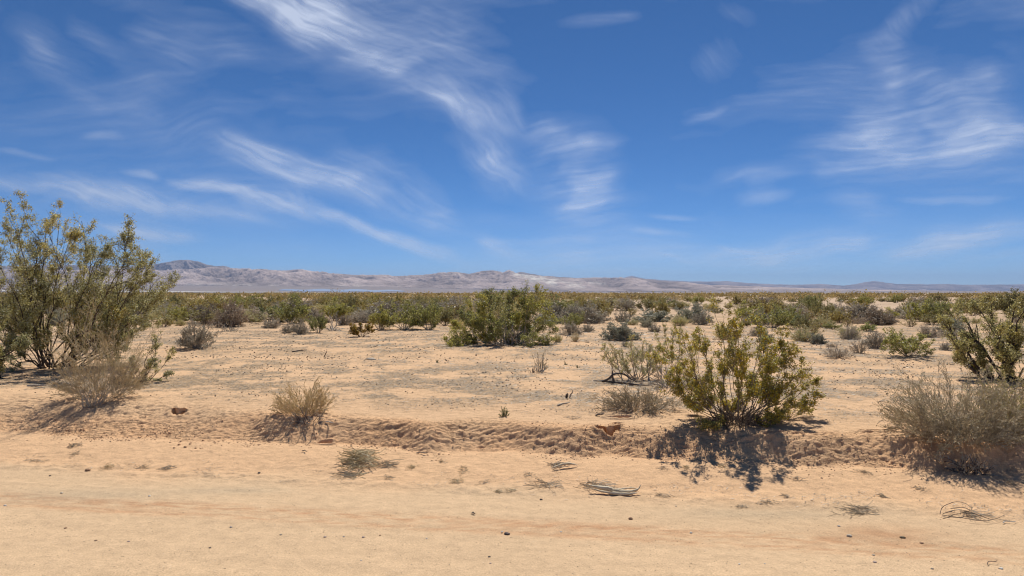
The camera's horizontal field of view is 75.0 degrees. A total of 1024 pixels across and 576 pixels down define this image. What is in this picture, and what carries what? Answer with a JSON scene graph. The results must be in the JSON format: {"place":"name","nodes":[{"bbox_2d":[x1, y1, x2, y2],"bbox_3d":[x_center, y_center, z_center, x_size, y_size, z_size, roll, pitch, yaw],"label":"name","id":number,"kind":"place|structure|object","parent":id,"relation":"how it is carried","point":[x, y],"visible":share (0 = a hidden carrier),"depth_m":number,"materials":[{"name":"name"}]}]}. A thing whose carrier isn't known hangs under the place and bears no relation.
{"place":"outdoors","nodes":[
{"label":"outdoors","id":0,"kind":"place"},
{"bbox_2d":[2,260,570,277],"bbox_3d":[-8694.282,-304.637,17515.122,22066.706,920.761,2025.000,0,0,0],"label":"mountain crest","id":1,"kind":"object","parent":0,"point":[182,264],"visible":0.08,"depth_m":17608.82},
{"bbox_2d":[280,289,399,291],"bbox_3d":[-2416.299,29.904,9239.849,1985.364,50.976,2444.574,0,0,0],"label":"desert plain","id":2,"kind":"structure","parent":0,"point":[346,290],"depth_m":9342.57,"materials":[{"name":"sand"}]},
{"bbox_2d":[0,267,926,291],"bbox_3d":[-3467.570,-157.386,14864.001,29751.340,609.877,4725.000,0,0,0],"label":"mountains","id":3,"kind":"structure","parent":0,"point":[483,280],"depth_m":13377.90,"materials":[{"name":"stone"}]},
{"bbox_2d":[0,284,1023,575],"bbox_3d":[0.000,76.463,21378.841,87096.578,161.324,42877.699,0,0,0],"label":"ground","id":4,"kind":"structure","parent":0,"point":[118,512],"depth_m":6.03,"materials":[{"name":"sand"}]},
{"bbox_2d":[0,262,34,377],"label":"creosote bush","id":5,"kind":"object","parent":4,"relation":"on","point":[17,345],"visible":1,"depth_m":10.26,"materials":[{"name":"green plant"}]},
{"bbox_2d":[46,314,68,325],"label":"grey shrub","id":6,"kind":"object","parent":4,"relation":"on","point":[56,320],"visible":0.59,"depth_m":27.23,"materials":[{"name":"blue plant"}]},
{"bbox_2d":[0,189,180,371],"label":"creosote bush","id":7,"kind":"object","parent":4,"relation":"on","point":[38,288],"visible":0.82,"depth_m":11.67,"materials":[{"name":"green plant"}]},
{"bbox_2d":[80,387,111,407],"bbox_3d":[-5.085,1.331,8.111,0.420,0.258,0.320,0,0,0],"label":"dry brush","id":8,"kind":"object","parent":4,"relation":"on","point":[92,403],"visible":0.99,"depth_m":8.09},
{"bbox_2d":[37,281,159,401],"bbox_3d":[-5.333,0.653,8.416,1.652,1.558,1.131,0,0,0],"label":"dry brush","id":9,"kind":"object","parent":4,"relation":"on","point":[98,389],"visible":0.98,"depth_m":8.39,"materials":[{"name":"beige plant"}]},
{"bbox_2d":[103,357,152,384],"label":"dead shrub","id":10,"kind":"object","parent":4,"relation":"on","point":[131,376],"visible":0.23,"depth_m":9.71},
{"bbox_2d":[119,291,147,313],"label":"creosote bush","id":11,"kind":"object","parent":4,"relation":"on","point":[138,302],"visible":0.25,"depth_m":42.10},
{"bbox_2d":[127,325,176,381],"bbox_3d":[-5.447,1.022,10.054,0.674,0.941,0.480,0,0,16],"label":"creosote bush","id":12,"kind":"object","parent":4,"relation":"on","point":[152,362],"visible":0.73,"depth_m":10.03,"materials":[{"name":"green plant"}]},
{"bbox_2d":[154,314,174,326],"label":"creosote bush","id":13,"kind":"object","parent":4,"relation":"on","point":[164,322],"visible":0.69,"depth_m":25.60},
{"bbox_2d":[166,304,196,321],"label":"creosote bush","id":14,"kind":"object","parent":4,"relation":"on","point":[177,311],"visible":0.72,"depth_m":29.26,"materials":[{"name":"green plant"}]},
{"bbox_2d":[180,292,214,312],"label":"creosote bush","id":15,"kind":"object","parent":4,"relation":"on","point":[195,302],"visible":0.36,"depth_m":33.77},
{"bbox_2d":[174,316,221,349],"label":"grey shrub","id":16,"kind":"object","parent":4,"relation":"on","point":[196,340],"visible":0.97,"depth_m":16.10,"materials":[{"name":"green plant"}]},
{"bbox_2d":[186,301,227,322],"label":"shrub","id":17,"kind":"object","parent":4,"relation":"on","point":[202,308],"visible":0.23,"depth_m":29.65,"materials":[{"name":"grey plant"}]},
{"bbox_2d":[183,304,243,324],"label":"creosote bush","id":18,"kind":"object","parent":4,"relation":"on","point":[205,315],"visible":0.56,"depth_m":28.39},
{"bbox_2d":[207,298,252,327],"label":"dead shrub","id":19,"kind":"object","parent":4,"relation":"on","point":[233,315],"visible":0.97,"depth_m":25.62,"materials":[{"name":"brown plant"}]},
{"bbox_2d":[236,293,270,311],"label":"creosote bush","id":20,"kind":"object","parent":4,"relation":"on","point":[259,303],"visible":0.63,"depth_m":39.75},
{"bbox_2d":[251,308,287,321],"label":"creosote bush","id":21,"kind":"object","parent":4,"relation":"on","point":[259,316],"visible":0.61,"depth_m":29.26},
{"bbox_2d":[258,316,280,327],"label":"grey shrub","id":22,"kind":"object","parent":4,"relation":"on","point":[272,324],"visible":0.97,"depth_m":24.69,"materials":[{"name":"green plant"}]},
{"bbox_2d":[268,293,311,323],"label":"creosote bush","id":23,"kind":"object","parent":4,"relation":"on","point":[301,310],"visible":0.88,"depth_m":28.50,"materials":[{"name":"green plant"}]},
{"bbox_2d":[291,318,310,334],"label":"grey shrub","id":24,"kind":"object","parent":4,"relation":"on","point":[301,329],"visible":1,"depth_m":21.42,"materials":[{"name":"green plant"}]},
{"bbox_2d":[268,377,338,415],"bbox_3d":[-2.371,1.234,7.583,0.774,0.552,0.565,0,0,15],"label":"straw bush","id":25,"kind":"object","parent":4,"relation":"on","point":[292,406],"visible":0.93,"depth_m":7.55,"materials":[{"name":"plant"}]},
{"bbox_2d":[287,403,324,430],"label":"dead shrub","id":26,"kind":"object","parent":4,"relation":"on","point":[293,420],"visible":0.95,"depth_m":7.28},
{"bbox_2d":[305,307,327,332],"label":"creosote bush","id":27,"kind":"object","parent":4,"relation":"on","point":[320,323],"visible":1,"depth_m":22.39,"materials":[{"name":"green plant"}]},
{"bbox_2d":[323,296,355,320],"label":"creosote bush","id":28,"kind":"object","parent":4,"relation":"on","point":[331,309],"visible":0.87,"depth_m":31.34,"materials":[{"name":"green plant"}]},
{"bbox_2d":[331,467,366,479],"bbox_3d":[-1.515,1.690,6.139,0.338,0.067,0.269,0,0,-27],"label":"straw pile","id":29,"kind":"object","parent":4,"relation":"on","point":[346,472],"visible":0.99,"depth_m":6.12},
{"bbox_2d":[336,291,367,307],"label":"creosote bush","id":30,"kind":"object","parent":4,"relation":"on","point":[357,301],"visible":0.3,"depth_m":44.13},
{"bbox_2d":[332,447,383,479],"bbox_3d":[-1.476,1.640,6.419,0.493,0.173,0.880,0,0,0],"label":"dry shrub","id":31,"kind":"object","parent":4,"relation":"on","point":[360,454],"visible":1,"depth_m":6.38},
{"bbox_2d":[347,311,370,322],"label":"grey shrub","id":32,"kind":"object","parent":4,"relation":"on","point":[362,319],"visible":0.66,"depth_m":29.00,"materials":[{"name":"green plant"}]},
{"bbox_2d":[349,321,374,336],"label":"creosote bush","id":33,"kind":"object","parent":4,"relation":"on","point":[355,330],"visible":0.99,"depth_m":20.08,"materials":[{"name":"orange plant"}]},
{"bbox_2d":[354,302,402,317],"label":"grey shrub","id":34,"kind":"object","parent":4,"relation":"on","point":[370,310],"visible":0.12,"depth_m":30.01,"materials":[{"name":"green plant"}]},
{"bbox_2d":[368,303,396,328],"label":"creosote bush","id":35,"kind":"object","parent":4,"relation":"on","point":[381,320],"visible":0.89,"depth_m":24.43,"materials":[{"name":"green plant"}]},
{"bbox_2d":[367,302,416,322],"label":"dead shrub","id":36,"kind":"object","parent":4,"relation":"on","point":[387,306],"visible":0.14,"depth_m":29.46,"materials":[{"name":"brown plant"}]},
{"bbox_2d":[382,300,423,329],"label":"creosote bush","id":37,"kind":"object","parent":4,"relation":"on","point":[406,318],"visible":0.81,"depth_m":24.40,"materials":[{"name":"green plant"}]},
{"bbox_2d":[409,299,443,329],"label":"creosote bush","id":38,"kind":"object","parent":4,"relation":"on","point":[426,313],"visible":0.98,"depth_m":24.28,"materials":[{"name":"green plant"}]},
{"bbox_2d":[419,295,453,323],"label":"creosote bush","id":39,"kind":"object","parent":4,"relation":"on","point":[439,305],"visible":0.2,"depth_m":27.95,"materials":[{"name":"green plant"}]},
{"bbox_2d":[434,303,456,325],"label":"creosote bush","id":40,"kind":"object","parent":4,"relation":"on","point":[445,317],"visible":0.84,"depth_m":26.77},
{"bbox_2d":[438,295,477,315],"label":"grey shrub","id":41,"kind":"object","parent":4,"relation":"on","point":[460,299],"visible":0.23,"depth_m":37.17,"materials":[{"name":"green plant"}]},
{"bbox_2d":[441,280,558,346],"bbox_3d":[-0.280,0.900,17.274,3.070,2.272,2.213,0,0,0],"label":"creosote bush","id":42,"kind":"object","parent":4,"relation":"on","point":[481,320],"visible":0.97,"depth_m":17.33,"materials":[{"name":"green plant"}]},
{"bbox_2d":[484,294,530,322],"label":"green shrub","id":43,"kind":"object","parent":4,"relation":"on","point":[514,308],"visible":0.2,"depth_m":28.10,"materials":[{"name":"green plant"}]},
{"bbox_2d":[484,320,533,345],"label":"dead shrub","id":44,"kind":"object","parent":4,"relation":"on","point":[513,340],"visible":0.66,"depth_m":16.97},
{"bbox_2d":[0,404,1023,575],"bbox_3d":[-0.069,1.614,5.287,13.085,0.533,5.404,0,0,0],"label":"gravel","id":45,"kind":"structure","parent":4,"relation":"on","point":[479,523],"depth_m":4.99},
{"bbox_2d":[0,325,1023,516],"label":"plant litter","id":46,"kind":"object","parent":4,"relation":"on","point":[488,364],"visible":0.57,"depth_m":11.47,"materials":[{"name":"plant"}]},
{"bbox_2d":[1,288,1023,301],"bbox_3d":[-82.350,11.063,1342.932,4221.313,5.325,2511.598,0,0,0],"label":"scrub","id":47,"kind":"object","parent":4,"relation":"on","point":[625,295],"visible":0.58,"depth_m":144.38,"materials":[{"name":"green plant"}]},
{"bbox_2d":[1,321,1023,420],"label":"dirt clods","id":48,"kind":"object","parent":4,"relation":"on","point":[513,367],"visible":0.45,"depth_m":12.77,"materials":[{"name":"soil"}]},
{"bbox_2d":[6,411,1022,484],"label":"bank crumbs","id":49,"kind":"object","parent":4,"relation":"on","point":[214,442],"visible":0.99,"depth_m":6.64,"materials":[{"name":"soil"}]},
{"bbox_2d":[532,352,548,371],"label":"dry shrub","id":50,"kind":"object","parent":4,"relation":"on","point":[540,369],"visible":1,"depth_m":11.19,"materials":[{"name":"beige plant"}]},
{"bbox_2d":[523,478,568,489],"bbox_3d":[0.301,1.683,5.782,0.363,0.085,0.375,0,0,-33],"label":"stick pile","id":51,"kind":"object","parent":4,"relation":"on","point":[551,483],"visible":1,"depth_m":5.77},
{"bbox_2d":[532,305,574,320],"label":"dead shrub","id":52,"kind":"object","parent":4,"relation":"on","point":[558,309],"visible":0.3,"depth_m":31.88,"materials":[{"name":"grey plant"}]},
{"bbox_2d":[537,293,579,313],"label":"creosote bush","id":53,"kind":"object","parent":4,"relation":"on","point":[557,303],"visible":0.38,"depth_m":34.24,"materials":[{"name":"green plant"}]},
{"bbox_2d":[559,320,583,334],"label":"grey shrub","id":54,"kind":"object","parent":4,"relation":"on","point":[569,329],"visible":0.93,"depth_m":21.16,"materials":[{"name":"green plant"}]},
{"bbox_2d":[559,311,584,326],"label":"creosote bush","id":55,"kind":"object","parent":4,"relation":"on","point":[578,320],"visible":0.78,"depth_m":24.91,"materials":[{"name":"green plant"}]},
{"bbox_2d":[554,299,613,323],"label":"grey shrub","id":56,"kind":"object","parent":4,"relation":"on","point":[592,313],"visible":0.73,"depth_m":28.73,"materials":[{"name":"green plant"}]},
{"bbox_2d":[576,478,616,489],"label":"grass clump","id":57,"kind":"object","parent":4,"relation":"on","point":[600,484],"visible":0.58,"depth_m":5.77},
{"bbox_2d":[589,484,640,494],"bbox_3d":[0.862,1.685,5.585,0.435,0.074,0.138,0,0,0],"label":"pile of dry twigs","id":58,"kind":"object","parent":4,"relation":"on","point":[616,491],"visible":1,"depth_m":5.57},
{"bbox_2d":[598,319,643,339],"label":"grey shrub","id":59,"kind":"object","parent":4,"relation":"on","point":[622,332],"visible":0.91,"depth_m":18.58,"materials":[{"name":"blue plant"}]},
{"bbox_2d":[593,370,648,385],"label":"fallen branch","id":60,"kind":"object","parent":4,"relation":"on","point":[610,377],"visible":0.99,"depth_m":9.73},
{"bbox_2d":[611,309,633,321],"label":"grey shrub","id":61,"kind":"object","parent":4,"relation":"on","point":[625,317],"visible":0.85,"depth_m":29.90,"materials":[{"name":"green plant"}]},
{"bbox_2d":[614,297,637,310],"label":"grey shrub","id":62,"kind":"object","parent":4,"relation":"on","point":[626,305],"visible":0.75,"depth_m":49.68,"materials":[{"name":"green plant"}]},
{"bbox_2d":[599,333,666,380],"bbox_3d":[1.860,1.054,10.205,1.024,0.779,0.720,0,0,0],"label":"creosote bush","id":63,"kind":"object","parent":4,"relation":"on","point":[625,364],"visible":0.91,"depth_m":10.21,"materials":[{"name":"green plant"}]},
{"bbox_2d":[587,381,683,416],"bbox_3d":[1.392,1.286,7.661,1.206,0.500,0.905,0,0,0],"label":"dry shrub","id":64,"kind":"object","parent":4,"relation":"on","point":[644,398],"visible":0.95,"depth_m":7.57,"materials":[{"name":"plant"}]},
{"bbox_2d":[635,295,657,310],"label":"creosote bush","id":65,"kind":"object","parent":4,"relation":"on","point":[644,303],"visible":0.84,"depth_m":49.31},
{"bbox_2d":[631,308,675,321],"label":"grey shrub","id":66,"kind":"object","parent":4,"relation":"on","point":[658,317],"visible":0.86,"depth_m":29.67,"materials":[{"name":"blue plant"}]},
{"bbox_2d":[650,299,671,316],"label":"creosote bush","id":67,"kind":"object","parent":4,"relation":"on","point":[661,307],"visible":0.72,"depth_m":35.76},
{"bbox_2d":[652,320,683,355],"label":"creosote bush","id":68,"kind":"object","parent":4,"relation":"on","point":[671,346],"visible":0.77,"depth_m":13.88,"materials":[{"name":"green plant"}]},
{"bbox_2d":[648,358,692,388],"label":"dry shrub","id":69,"kind":"object","parent":4,"relation":"on","point":[659,381],"visible":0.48,"depth_m":9.32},
{"bbox_2d":[671,301,714,321],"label":"grey shrub","id":70,"kind":"object","parent":4,"relation":"on","point":[687,312],"visible":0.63,"depth_m":29.51,"materials":[{"name":"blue plant"}]},
{"bbox_2d":[688,308,714,324],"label":"grey shrub","id":71,"kind":"object","parent":4,"relation":"on","point":[701,320],"visible":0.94,"depth_m":26.73,"materials":[{"name":"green plant"}]},
{"bbox_2d":[645,293,825,430],"bbox_3d":[2.388,0.832,7.048,1.974,1.558,1.002,0,0,0],"label":"creosote bush","id":72,"kind":"object","parent":4,"relation":"on","point":[767,393],"visible":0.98,"depth_m":6.99,"materials":[{"name":"green plant"}]},
{"bbox_2d":[702,400,770,428],"bbox_3d":[2.338,1.372,6.952,0.863,0.472,0.595,0,0,0],"label":"twig heap","id":73,"kind":"object","parent":4,"relation":"on","point":[748,417],"visible":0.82,"depth_m":6.85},
{"bbox_2d":[734,300,763,321],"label":"creosote bush","id":74,"kind":"object","parent":4,"relation":"on","point":[743,310],"visible":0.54,"depth_m":29.69,"materials":[{"name":"green plant"}]},
{"bbox_2d":[756,298,781,315],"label":"creosote bush","id":75,"kind":"object","parent":4,"relation":"on","point":[766,310],"visible":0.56,"depth_m":34.48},
{"bbox_2d":[747,303,794,327],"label":"creosote bush","id":76,"kind":"object","parent":4,"relation":"on","point":[773,319],"visible":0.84,"depth_m":24.74,"materials":[{"name":"green plant"}]},
{"bbox_2d":[771,303,802,323],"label":"creosote bush","id":77,"kind":"object","parent":4,"relation":"on","point":[792,310],"visible":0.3,"depth_m":28.11,"materials":[{"name":"green plant"}]},
{"bbox_2d":[784,312,818,331],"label":"creosote bush","id":78,"kind":"object","parent":4,"relation":"on","point":[804,321],"visible":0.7,"depth_m":22.65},
{"bbox_2d":[788,324,822,341],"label":"green shrub","id":79,"kind":"object","parent":4,"relation":"on","point":[800,336],"visible":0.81,"depth_m":18.30,"materials":[{"name":"green plant"}]},
{"bbox_2d":[797,293,823,309],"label":"creosote bush","id":80,"kind":"object","parent":4,"relation":"on","point":[812,300],"visible":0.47,"depth_m":38.91,"materials":[{"name":"green plant"}]},
{"bbox_2d":[798,322,824,333],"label":"creosote bush","id":81,"kind":"object","parent":4,"relation":"on","point":[814,327],"visible":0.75,"depth_m":21.35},
{"bbox_2d":[807,332,828,343],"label":"grey shrub","id":82,"kind":"object","parent":4,"relation":"on","point":[818,339],"visible":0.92,"depth_m":17.20,"materials":[{"name":"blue plant"}]},
{"bbox_2d":[809,312,833,326],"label":"green shrub","id":83,"kind":"object","parent":4,"relation":"on","point":[821,320],"visible":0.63,"depth_m":25.57,"materials":[{"name":"green plant"}]},
{"bbox_2d":[810,297,834,319],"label":"creosote bush","id":84,"kind":"object","parent":4,"relation":"on","point":[816,310],"visible":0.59,"depth_m":31.69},
{"bbox_2d":[817,342,855,358],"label":"dead shrub","id":85,"kind":"object","parent":4,"relation":"on","point":[838,353],"visible":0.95,"depth_m":13.74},
{"bbox_2d":[829,307,858,322],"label":"creosote bush","id":86,"kind":"object","parent":4,"relation":"on","point":[836,318],"visible":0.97,"depth_m":29.73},
{"bbox_2d":[832,300,865,314],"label":"grey shrub","id":87,"kind":"object","parent":4,"relation":"on","point":[851,305],"visible":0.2,"depth_m":35.03,"materials":[{"name":"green plant"}]},
{"bbox_2d":[840,325,861,339],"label":"grey shrub","id":88,"kind":"object","parent":4,"relation":"on","point":[850,335],"visible":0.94,"depth_m":18.92,"materials":[{"name":"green plant"}]},
{"bbox_2d":[830,503,879,516],"bbox_3d":[2.627,1.705,5.168,0.450,0.066,0.290,0,0,0],"label":"stick pile","id":89,"kind":"object","parent":4,"relation":"on","point":[853,510],"visible":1,"depth_m":5.16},
{"bbox_2d":[848,337,868,352],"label":"dead shrub","id":90,"kind":"object","parent":4,"relation":"on","point":[855,346],"visible":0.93,"depth_m":14.68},
{"bbox_2d":[850,293,875,303],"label":"creosote bush","id":91,"kind":"object","parent":4,"relation":"on","point":[868,300],"visible":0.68,"depth_m":67.01,"materials":[{"name":"green plant"}]},
{"bbox_2d":[836,302,890,322],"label":"dead shrub","id":92,"kind":"object","parent":4,"relation":"on","point":[857,313],"visible":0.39,"depth_m":30.36,"materials":[{"name":"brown plant"}]},
{"bbox_2d":[860,327,890,348],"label":"grey shrub","id":93,"kind":"object","parent":4,"relation":"on","point":[876,343],"visible":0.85,"depth_m":15.87,"materials":[{"name":"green plant"}]},
{"bbox_2d":[855,306,900,324],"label":"dead shrub","id":94,"kind":"object","parent":4,"relation":"on","point":[876,316],"visible":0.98,"depth_m":27.55,"materials":[{"name":"brown plant"}]},
{"bbox_2d":[879,326,936,356],"bbox_3d":[8.240,1.136,13.991,1.037,0.641,1.196,0,-1,41],"label":"creosote bush","id":95,"kind":"object","parent":4,"relation":"on","point":[904,346],"visible":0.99,"depth_m":13.90,"materials":[{"name":"green plant"}]},
{"bbox_2d":[897,301,928,319],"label":"grey shrub","id":96,"kind":"object","parent":4,"relation":"on","point":[903,317],"visible":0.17,"depth_m":33.67,"materials":[{"name":"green plant"}]},
{"bbox_2d":[902,299,940,320],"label":"creosote bush","id":97,"kind":"object","parent":4,"relation":"on","point":[919,313],"visible":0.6,"depth_m":30.63,"materials":[{"name":"green plant"}]},
{"bbox_2d":[917,323,945,337],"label":"grey shrub","id":98,"kind":"object","parent":4,"relation":"on","point":[926,330],"visible":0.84,"depth_m":20.32,"materials":[{"name":"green plant"}]},
{"bbox_2d":[915,311,948,323],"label":"creosote bush","id":99,"kind":"object","parent":4,"relation":"on","point":[925,319],"visible":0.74,"depth_m":27.29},
{"bbox_2d":[927,298,964,318],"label":"creosote bush","id":100,"kind":"object","parent":4,"relation":"on","point":[938,310],"visible":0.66,"depth_m":29.59,"materials":[{"name":"green plant"}]},
{"bbox_2d":[869,357,1023,461],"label":"dry brush","id":101,"kind":"object","parent":4,"relation":"on","point":[901,416],"visible":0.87,"depth_m":6.23,"materials":[{"name":"plant"}]},
{"bbox_2d":[933,316,972,331],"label":"grey shrub","id":102,"kind":"object","parent":4,"relation":"on","point":[958,325],"visible":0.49,"depth_m":22.58,"materials":[{"name":"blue plant"}]},
{"bbox_2d":[937,454,996,475],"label":"dead shrub","id":103,"kind":"object","parent":4,"relation":"on","point":[961,469],"visible":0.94,"depth_m":5.87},
{"bbox_2d":[940,502,1003,520],"bbox_3d":[3.457,1.679,5.014,0.416,0.072,0.228,0,0,31],"label":"twig wreath","id":104,"kind":"object","parent":4,"relation":"on","point":[964,511],"visible":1,"depth_m":5.02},
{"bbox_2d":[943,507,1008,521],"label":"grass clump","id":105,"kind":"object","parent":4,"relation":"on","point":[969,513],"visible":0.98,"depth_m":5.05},
{"bbox_2d":[934,294,1023,382],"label":"creosote bush","id":106,"kind":"object","parent":4,"relation":"on","point":[1008,355],"visible":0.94,"depth_m":10.17,"materials":[{"name":"green plant"}]},
{"bbox_2d":[958,360,1023,436],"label":"dry brush","id":107,"kind":"object","parent":4,"relation":"on","point":[1005,385],"visible":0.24,"depth_m":6.45,"materials":[{"name":"brown plant"}]},
{"bbox_2d":[974,295,1010,312],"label":"creosote bush","id":108,"kind":"object","parent":4,"relation":"on","point":[996,303],"visible":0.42,"depth_m":43.26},
{"bbox_2d":[987,286,1023,312],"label":"creosote bush","id":109,"kind":"object","parent":4,"relation":"on","point":[1005,304],"visible":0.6,"depth_m":43.22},
{"bbox_2d":[0,0,1023,285],"label":"sky","id":110,"kind":"structure","parent":0,"point":[789,142],"materials":[{"name":"blue"}]},
{"bbox_2d":[74,0,997,247],"bbox_3d":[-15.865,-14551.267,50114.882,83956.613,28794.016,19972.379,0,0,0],"label":"cloud","id":111,"kind":"structure","parent":0,"point":[295,16],"depth_m":52878.83,"materials":[{"name":"white"}]},
{"bbox_2d":[625,276,1023,290],"bbox_3d":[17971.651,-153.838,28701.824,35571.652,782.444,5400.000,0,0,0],"label":"mountains","id":112,"kind":"structure","parent":0,"point":[873,285],"depth_m":28041.28,"materials":[{"name":"stone"}]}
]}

